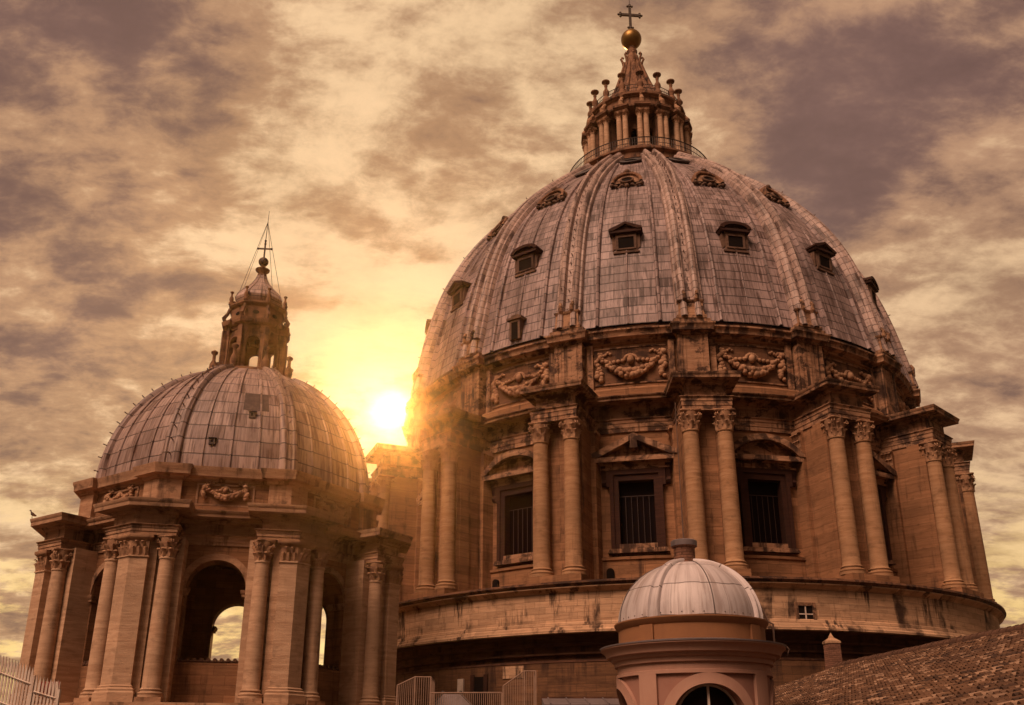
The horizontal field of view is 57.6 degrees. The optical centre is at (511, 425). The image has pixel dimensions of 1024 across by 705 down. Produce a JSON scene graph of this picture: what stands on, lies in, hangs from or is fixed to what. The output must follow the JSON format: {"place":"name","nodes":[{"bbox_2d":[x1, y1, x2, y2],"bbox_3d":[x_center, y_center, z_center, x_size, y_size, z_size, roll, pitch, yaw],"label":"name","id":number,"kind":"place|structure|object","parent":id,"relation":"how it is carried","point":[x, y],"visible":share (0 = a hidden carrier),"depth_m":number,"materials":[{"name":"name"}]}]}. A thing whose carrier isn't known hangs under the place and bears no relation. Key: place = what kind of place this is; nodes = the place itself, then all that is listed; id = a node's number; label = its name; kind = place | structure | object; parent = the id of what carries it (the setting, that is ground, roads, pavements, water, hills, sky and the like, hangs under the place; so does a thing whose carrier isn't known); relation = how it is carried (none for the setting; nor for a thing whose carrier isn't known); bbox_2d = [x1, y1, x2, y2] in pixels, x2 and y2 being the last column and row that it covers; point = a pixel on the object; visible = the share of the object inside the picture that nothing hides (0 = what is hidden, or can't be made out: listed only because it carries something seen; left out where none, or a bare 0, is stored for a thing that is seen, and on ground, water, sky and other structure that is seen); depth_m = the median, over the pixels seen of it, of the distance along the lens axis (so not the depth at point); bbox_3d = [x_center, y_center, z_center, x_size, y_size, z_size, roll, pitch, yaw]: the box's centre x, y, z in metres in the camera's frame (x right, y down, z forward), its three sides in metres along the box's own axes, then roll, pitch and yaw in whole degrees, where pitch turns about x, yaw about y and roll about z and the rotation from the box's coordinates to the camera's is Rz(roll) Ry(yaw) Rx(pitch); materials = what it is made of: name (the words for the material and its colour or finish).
{"place":"outdoors","nodes":[
{"label":"outdoors","id":0,"kind":"place"},
{"bbox_2d":[9,211,412,704],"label":"chapel dome","id":1,"kind":"structure","parent":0,"point":[215,490],"depth_m":51.63,"materials":[{"name":"stone"}]},
{"bbox_2d":[0,0,1023,703],"label":"sky","id":2,"kind":"structure","parent":0,"point":[148,148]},
{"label":"terrace","id":3,"kind":"structure","parent":0,"visible":0},
{"bbox_2d":[0,655,35,704],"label":"picket fence","id":4,"kind":"object","parent":3,"relation":"on","point":[30,689],"visible":1,"depth_m":34.75,"materials":[{"name":"beige paint"}]},
{"bbox_2d":[31,675,60,704],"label":"picket fence","id":5,"kind":"object","parent":3,"relation":"on","point":[56,697],"visible":1,"depth_m":34.63,"materials":[{"name":"beige paint"}]},
{"bbox_2d":[39,682,60,695],"bbox_3d":[-17.353,9.852,34.869,0.800,0.520,0.034,0,-20,0],"label":"striped board","id":6,"kind":"object","parent":5,"relation":"attached to","point":[48,687],"visible":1,"depth_m":34.87,"materials":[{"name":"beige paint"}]},
{"bbox_2d":[396,676,434,704],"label":"stair railing","id":7,"kind":"object","parent":3,"relation":"on","point":[432,684],"visible":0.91,"depth_m":39.54,"materials":[{"name":"metal"}]},
{"bbox_2d":[435,691,471,704],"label":"skylight","id":8,"kind":"object","parent":3,"relation":"on","point":[457,698],"visible":0.8,"depth_m":41.56},
{"bbox_2d":[430,692,501,704],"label":"level railing","id":9,"kind":"object","parent":3,"relation":"on","point":[434,693],"visible":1,"depth_m":38.92,"materials":[{"name":"metal"}]},
{"bbox_2d":[502,670,536,704],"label":"stair railing","id":10,"kind":"object","parent":3,"relation":"on","point":[534,690],"visible":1,"depth_m":38.56,"materials":[{"name":"metal"}]},
{"bbox_2d":[541,697,619,704],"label":"lead lean to","id":11,"kind":"object","parent":3,"relation":"on","point":[580,700],"visible":0.5,"depth_m":44.39,"materials":[{"name":"grey metal"}]},
{"bbox_2d":[365,1,1006,704],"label":"basilica dome","id":12,"kind":"structure","parent":3,"relation":"on","point":[619,295],"depth_m":69.77,"materials":[{"name":"stone"}]},
{"bbox_2d":[416,491,421,505],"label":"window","id":13,"kind":"structure","parent":12,"relation":"in","point":[419,499],"depth_m":78.65,"materials":[{"name":"brown stone"}]},
{"bbox_2d":[474,677,482,704],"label":"doorway","id":14,"kind":"structure","parent":12,"relation":"in","point":[478,681],"depth_m":62.96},
{"bbox_2d":[480,449,532,566],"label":"window","id":15,"kind":"structure","parent":12,"relation":"in","point":[510,475],"depth_m":70.43,"materials":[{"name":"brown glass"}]},
{"bbox_2d":[506,314,526,344],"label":"window","id":16,"kind":"structure","parent":12,"relation":"in","point":[516,322],"depth_m":74.31,"materials":[{"name":"stone"}]},
{"bbox_2d":[591,432,676,554],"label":"window","id":17,"kind":"structure","parent":12,"relation":"in","point":[634,474],"depth_m":66.73,"materials":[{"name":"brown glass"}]},
{"bbox_2d":[734,433,805,553],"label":"window","id":18,"kind":"structure","parent":12,"relation":"in","point":[766,463],"depth_m":66.65,"materials":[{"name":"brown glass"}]},
{"bbox_2d":[794,602,816,619],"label":"podium window","id":19,"kind":"structure","parent":12,"relation":"in","point":[803,610],"depth_m":59.34,"materials":[{"name":"stone"}]},
{"bbox_2d":[872,450,896,565],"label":"window","id":20,"kind":"structure","parent":12,"relation":"in","point":[884,472],"depth_m":70.65,"materials":[{"name":"brown stone"}]},
{"bbox_2d":[822,633,841,668],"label":"stone post","id":21,"kind":"object","parent":3,"relation":"on","point":[832,651],"visible":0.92,"depth_m":44.75,"materials":[{"name":"brick"}]},
{"label":"ground","id":22,"kind":"structure","parent":0,"visible":0},
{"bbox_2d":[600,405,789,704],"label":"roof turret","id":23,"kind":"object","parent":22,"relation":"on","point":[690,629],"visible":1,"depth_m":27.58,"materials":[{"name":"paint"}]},
{"bbox_2d":[679,684,736,704],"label":"window","id":24,"kind":"structure","parent":23,"relation":"in","point":[704,694],"depth_m":26.95,"materials":[{"name":"black glass"}]},
{"bbox_2d":[774,623,1023,704],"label":"tiled roof","id":25,"kind":"structure","parent":22,"relation":"on","point":[984,668],"depth_m":27.21,"materials":[{"name":"tile"}]}
]}

